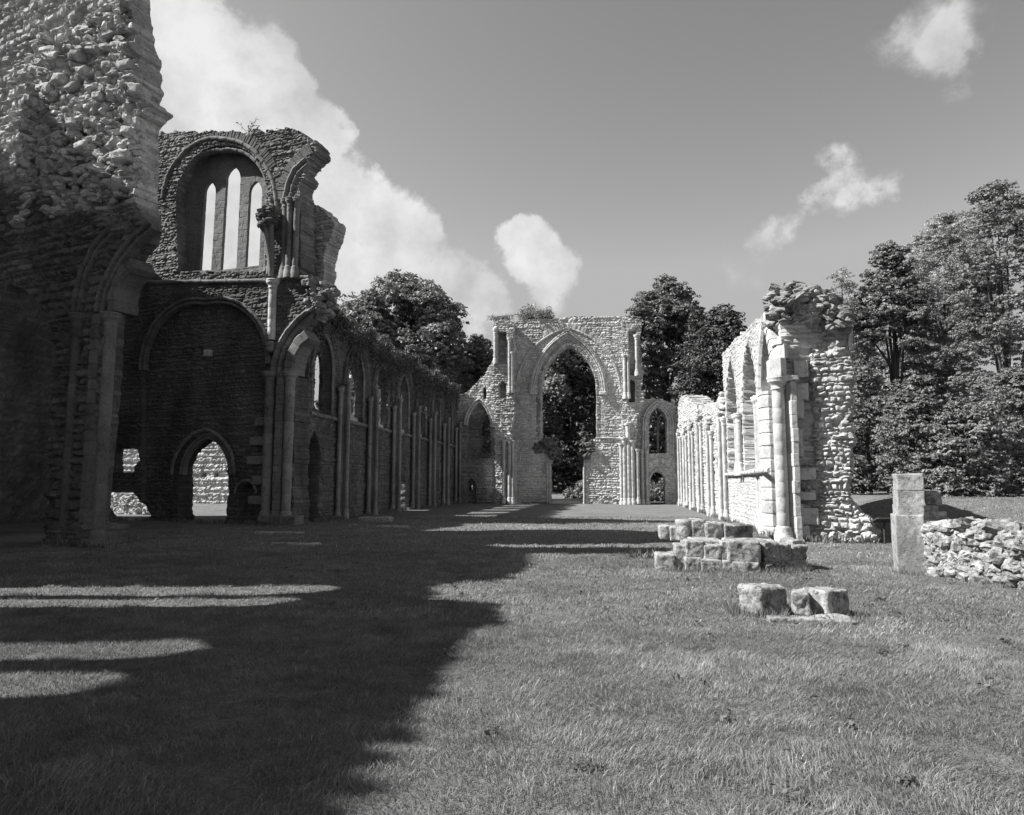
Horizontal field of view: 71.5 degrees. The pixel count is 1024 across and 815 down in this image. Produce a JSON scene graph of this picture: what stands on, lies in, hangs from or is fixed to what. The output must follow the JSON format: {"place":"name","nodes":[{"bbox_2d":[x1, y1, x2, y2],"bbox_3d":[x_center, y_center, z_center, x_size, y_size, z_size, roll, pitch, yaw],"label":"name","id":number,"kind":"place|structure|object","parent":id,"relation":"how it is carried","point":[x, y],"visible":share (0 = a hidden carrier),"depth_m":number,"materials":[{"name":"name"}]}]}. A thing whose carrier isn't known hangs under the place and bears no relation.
{"place":"outdoors","nodes":[
{"label":"outdoors","id":0,"kind":"place"},
{"bbox_2d":[0,486,1023,814],"bbox_3d":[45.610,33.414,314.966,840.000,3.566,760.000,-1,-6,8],"label":"ground","id":1,"kind":"structure","parent":0,"point":[28,534],"depth_m":6.02,"materials":[{"name":"grey plant"}]},
{"bbox_2d":[0,293,55,523],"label":"transept gable","id":2,"kind":"structure","parent":1,"relation":"on","point":[28,383],"depth_m":30.09,"materials":[{"name":"grey stone"}]},
{"bbox_2d":[0,0,172,546],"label":"transept fragment","id":3,"kind":"object","parent":1,"relation":"on","point":[85,116],"visible":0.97,"depth_m":20.36,"materials":[{"name":"stone"}]},
{"bbox_2d":[110,493,150,514],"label":"rubble bank","id":4,"kind":"structure","parent":1,"relation":"on","point":[126,503],"depth_m":38.51,"materials":[{"name":"grey stone"}]},
{"bbox_2d":[111,442,228,503],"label":"cloister wall","id":5,"kind":"structure","parent":1,"relation":"on","point":[210,476],"depth_m":57.84,"materials":[{"name":"grey stone"}]},
{"bbox_2d":[110,127,345,524],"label":"transept wall","id":6,"kind":"structure","parent":1,"relation":"on","point":[218,354],"depth_m":31.00,"materials":[{"name":"stone"}]},
{"bbox_2d":[236,117,260,132],"bbox_3d":[-11.807,-12.568,31.912,1.039,0.804,0.548,-1,-6,8],"label":"wall plant","id":7,"kind":"object","parent":6,"relation":"on","point":[250,129],"depth_m":31.82,"materials":[{"name":"grey plant"}]},
{"bbox_2d":[253,531,303,533],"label":"stone slab","id":8,"kind":"structure","parent":1,"relation":"on","point":[276,532],"depth_m":23.37,"materials":[{"name":"stone"}]},
{"bbox_2d":[270,542,321,544],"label":"stone slab","id":9,"kind":"structure","parent":1,"relation":"on","point":[293,543],"depth_m":19.07,"materials":[{"name":"stone"}]},
{"bbox_2d":[343,288,401,343],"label":"broadleaf tree","id":10,"kind":"object","parent":1,"relation":"on","point":[371,307],"visible":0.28,"depth_m":75.86,"materials":[{"name":"grey plant"}]},
{"bbox_2d":[358,516,392,521],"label":"stone slab","id":11,"kind":"structure","parent":1,"relation":"on","point":[377,519],"depth_m":30.64,"materials":[{"name":"stone"}]},
{"bbox_2d":[300,320,461,520],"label":"aisle wall","id":12,"kind":"structure","parent":1,"relation":"on","point":[369,467],"depth_m":37.65,"materials":[{"name":"stone"}]},
{"bbox_2d":[311,309,461,439],"bbox_3d":[-7.172,-0.411,44.825,2.049,6.212,29.025,-1,-6,8],"label":"ivy","id":13,"kind":"object","parent":12,"relation":"attached to","point":[398,358],"visible":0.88,"depth_m":40.89,"materials":[{"name":"grey plant"}]},
{"bbox_2d":[377,525,407,527],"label":"stone slab","id":14,"kind":"structure","parent":1,"relation":"on","point":[399,526],"depth_m":26.74,"materials":[{"name":"stone"}]},
{"bbox_2d":[337,268,474,382],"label":"broadleaf tree","id":15,"kind":"object","parent":1,"relation":"on","point":[425,316],"visible":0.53,"depth_m":77.05,"materials":[{"name":"grey plant"}]},
{"bbox_2d":[451,350,490,449],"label":"broadleaf tree","id":16,"kind":"object","parent":1,"relation":"on","point":[462,393],"visible":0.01,"depth_m":90.00,"materials":[{"name":"black plant"}]},
{"bbox_2d":[455,333,493,454],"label":"broadleaf tree","id":17,"kind":"object","parent":1,"relation":"on","point":[480,356],"visible":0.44,"depth_m":83.21,"materials":[{"name":"grey plant"}]},
{"bbox_2d":[514,303,564,439],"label":"sapling","id":18,"kind":"object","parent":1,"relation":"on","point":[555,414],"visible":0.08,"depth_m":72.08,"materials":[{"name":"grey plant"}]},
{"bbox_2d":[543,348,580,407],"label":"broadleaf tree","id":19,"kind":"object","parent":1,"relation":"on","point":[553,379],"visible":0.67,"depth_m":69.63,"materials":[{"name":"grey plant"}]},
{"bbox_2d":[543,365,584,488],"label":"conifer","id":20,"kind":"object","parent":1,"relation":"on","point":[566,433],"visible":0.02,"depth_m":78.17,"materials":[{"name":"black plant"}]},
{"bbox_2d":[456,315,677,504],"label":"ruined wall","id":21,"kind":"structure","parent":1,"relation":"on","point":[621,465],"depth_m":57.51,"materials":[{"name":"stone"}]},
{"bbox_2d":[487,314,513,321],"bbox_3d":[-0.943,-7.418,59.843,2.383,0.784,1.558,-1,-6,8],"label":"bush","id":22,"kind":"object","parent":21,"relation":"on","point":[503,317],"visible":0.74,"depth_m":59.42,"materials":[{"name":"grey plant"}]},
{"bbox_2d":[517,305,554,320],"bbox_3d":[2.321,-7.762,59.445,3.464,1.402,2.717,-5,-8,37],"label":"bush","id":23,"kind":"object","parent":21,"relation":"on","point":[534,313],"visible":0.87,"depth_m":59.19,"materials":[{"name":"grey plant"}]},
{"bbox_2d":[542,349,595,489],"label":"broadleaf tree","id":24,"kind":"object","parent":1,"relation":"on","point":[568,470],"visible":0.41,"depth_m":71.25,"materials":[{"name":"plant"}]},
{"bbox_2d":[562,480,582,498],"bbox_3d":[5.831,7.285,61.334,3.061,2.232,2.080,-1,-6,8],"label":"bush","id":25,"kind":"object","parent":1,"relation":"on","point":[576,492],"visible":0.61,"depth_m":61.11,"materials":[{"name":"grey plant"}]},
{"bbox_2d":[624,302,664,482],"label":"broadleaf tree","id":26,"kind":"object","parent":1,"relation":"on","point":[650,346],"visible":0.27,"depth_m":78.82,"materials":[{"name":"grey plant"}]},
{"bbox_2d":[283,561,1023,801],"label":"weeds","id":27,"kind":"object","parent":1,"relation":"on","point":[904,778],"visible":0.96,"depth_m":5.63,"materials":[{"name":"grey plant"}]},
{"bbox_2d":[650,477,663,501],"bbox_3d":[12.776,7.313,62.481,4.726,3.115,2.416,2,-6,-15],"label":"bush","id":28,"kind":"object","parent":1,"relation":"on","point":[657,493],"visible":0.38,"depth_m":62.08,"materials":[{"name":"grey plant"}]},
{"bbox_2d":[314,384,1022,486],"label":"wood","id":29,"kind":"object","parent":1,"relation":"on","point":[656,476],"depth_m":112.12,"materials":[{"name":"black plant"}]},
{"bbox_2d":[631,273,714,435],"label":"broadleaf tree","id":30,"kind":"object","parent":1,"relation":"on","point":[666,315],"visible":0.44,"depth_m":81.81,"materials":[{"name":"grey plant"}]},
{"bbox_2d":[666,307,722,419],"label":"conifer","id":31,"kind":"object","parent":1,"relation":"on","point":[692,332],"visible":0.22,"depth_m":70.81,"materials":[{"name":"grey plant"}]},
{"bbox_2d":[670,303,747,421],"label":"conifer","id":32,"kind":"object","parent":1,"relation":"on","point":[710,350],"visible":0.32,"depth_m":66.24,"materials":[{"name":"plant"}]},
{"bbox_2d":[654,518,807,572],"bbox_3d":[4.338,2.815,14.642,2.882,1.040,3.206,-1,-6,8],"label":"pier stump","id":33,"kind":"object","parent":1,"relation":"on","point":[714,544],"visible":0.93,"depth_m":13.45,"materials":[{"name":"stone"}]},
{"bbox_2d":[737,583,786,615],"bbox_3d":[3.232,2.482,9.170,0.538,0.437,0.448,3,-7,-27],"label":"fallen stone","id":34,"kind":"object","parent":1,"relation":"on","point":[767,596],"visible":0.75,"depth_m":9.00,"materials":[{"name":"stone"}]},
{"bbox_2d":[676,281,880,542],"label":"aisle wall","id":35,"kind":"structure","parent":1,"relation":"on","point":[768,439],"depth_m":21.01,"materials":[{"name":"stone"}]},
{"bbox_2d":[766,613,857,624],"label":"stone slab","id":36,"kind":"structure","parent":1,"relation":"on","point":[784,619],"depth_m":8.45,"materials":[{"name":"stone"}]},
{"bbox_2d":[790,586,848,615],"bbox_3d":[3.861,2.454,8.958,0.738,0.372,0.580,-1,-6,8],"label":"fallen stone","id":37,"kind":"object","parent":1,"relation":"on","point":[807,601],"visible":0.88,"depth_m":8.79,"materials":[{"name":"stone"}]},
{"bbox_2d":[825,267,883,492],"bbox_3d":[22.246,-1.770,47.676,4.832,15.555,5.100,1,-6,-5],"label":"feathery tree","id":38,"kind":"object","parent":1,"relation":"on","point":[848,299],"visible":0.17,"depth_m":47.50,"materials":[{"name":"grey plant"}]},
{"bbox_2d":[852,330,890,490],"bbox_3d":[28.683,-0.194,59.089,7.272,14.832,8.018,3,-7,-27],"label":"broadleaf tree","id":39,"kind":"object","parent":1,"relation":"on","point":[880,365],"visible":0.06,"depth_m":57.47,"materials":[{"name":"grey plant"}]},
{"bbox_2d":[849,365,909,493],"bbox_3d":[20.930,1.467,41.629,4.384,8.001,4.476,-4,-7,31],"label":"broadleaf tree","id":40,"kind":"object","parent":1,"relation":"on","point":[864,469],"visible":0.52,"depth_m":41.19,"materials":[{"name":"grey plant"}]},
{"bbox_2d":[871,518,890,543],"bbox_3d":[10.340,3.409,19.394,0.850,0.825,0.493,-1,-6,8],"label":"notice board","id":41,"kind":"object","parent":1,"relation":"on","point":[882,520],"visible":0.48,"depth_m":19.41,"materials":[{"name":"paint"}]},
{"bbox_2d":[847,239,951,491],"bbox_3d":[25.585,-2.722,47.491,6.670,17.386,6.429,-1,-6,8],"label":"broadleaf tree","id":42,"kind":"object","parent":1,"relation":"on","point":[882,296],"visible":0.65,"depth_m":46.77,"materials":[{"name":"grey plant"}]},
{"bbox_2d":[870,384,957,495],"bbox_3d":[21.134,1.861,37.279,4.407,6.309,4.180,-1,-6,8],"label":"broadleaf tree","id":43,"kind":"object","parent":1,"relation":"on","point":[902,413],"visible":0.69,"depth_m":37.02,"materials":[{"name":"grey plant"}]},
{"bbox_2d":[890,473,946,574],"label":"standing pillar","id":44,"kind":"structure","parent":1,"relation":"on","point":[915,504],"depth_m":12.99,"materials":[{"name":"stone"}]},
{"bbox_2d":[866,270,989,486],"bbox_3d":[34.432,-2.150,60.397,10.876,18.990,11.005,-1,-6,8],"label":"broadleaf tree","id":45,"kind":"object","parent":1,"relation":"on","point":[935,357],"visible":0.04,"depth_m":58.33,"materials":[{"name":"black plant"}]},
{"bbox_2d":[873,210,1023,492],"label":"feathery tree","id":46,"kind":"object","parent":1,"relation":"on","point":[938,231],"visible":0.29,"depth_m":50.34,"materials":[{"name":"grey plant"}]},
{"bbox_2d":[914,396,1018,496],"bbox_3d":[22.311,2.109,35.128,4.339,5.361,4.491,-1,-6,8],"label":"broadleaf tree","id":47,"kind":"object","parent":1,"relation":"on","point":[975,417],"visible":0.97,"depth_m":34.32,"materials":[{"name":"grey plant"}]},
{"bbox_2d":[920,516,1023,589],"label":"wall","id":48,"kind":"structure","parent":1,"relation":"on","point":[967,548],"depth_m":11.86,"materials":[{"name":"stone"}]},
{"bbox_2d":[933,179,1023,493],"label":"broadleaf tree","id":49,"kind":"object","parent":1,"relation":"on","point":[974,280],"visible":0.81,"depth_m":42.77,"materials":[{"name":"grey plant"}]},
{"bbox_2d":[977,362,1023,495],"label":"broadleaf tree","id":50,"kind":"object","parent":1,"relation":"on","point":[1011,379],"visible":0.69,"depth_m":36.78,"materials":[{"name":"grey plant"}]},
{"bbox_2d":[150,0,1023,474],"label":"sky","id":51,"kind":"structure","parent":0,"point":[567,156],"materials":[{"name":"grey"}]}
]}

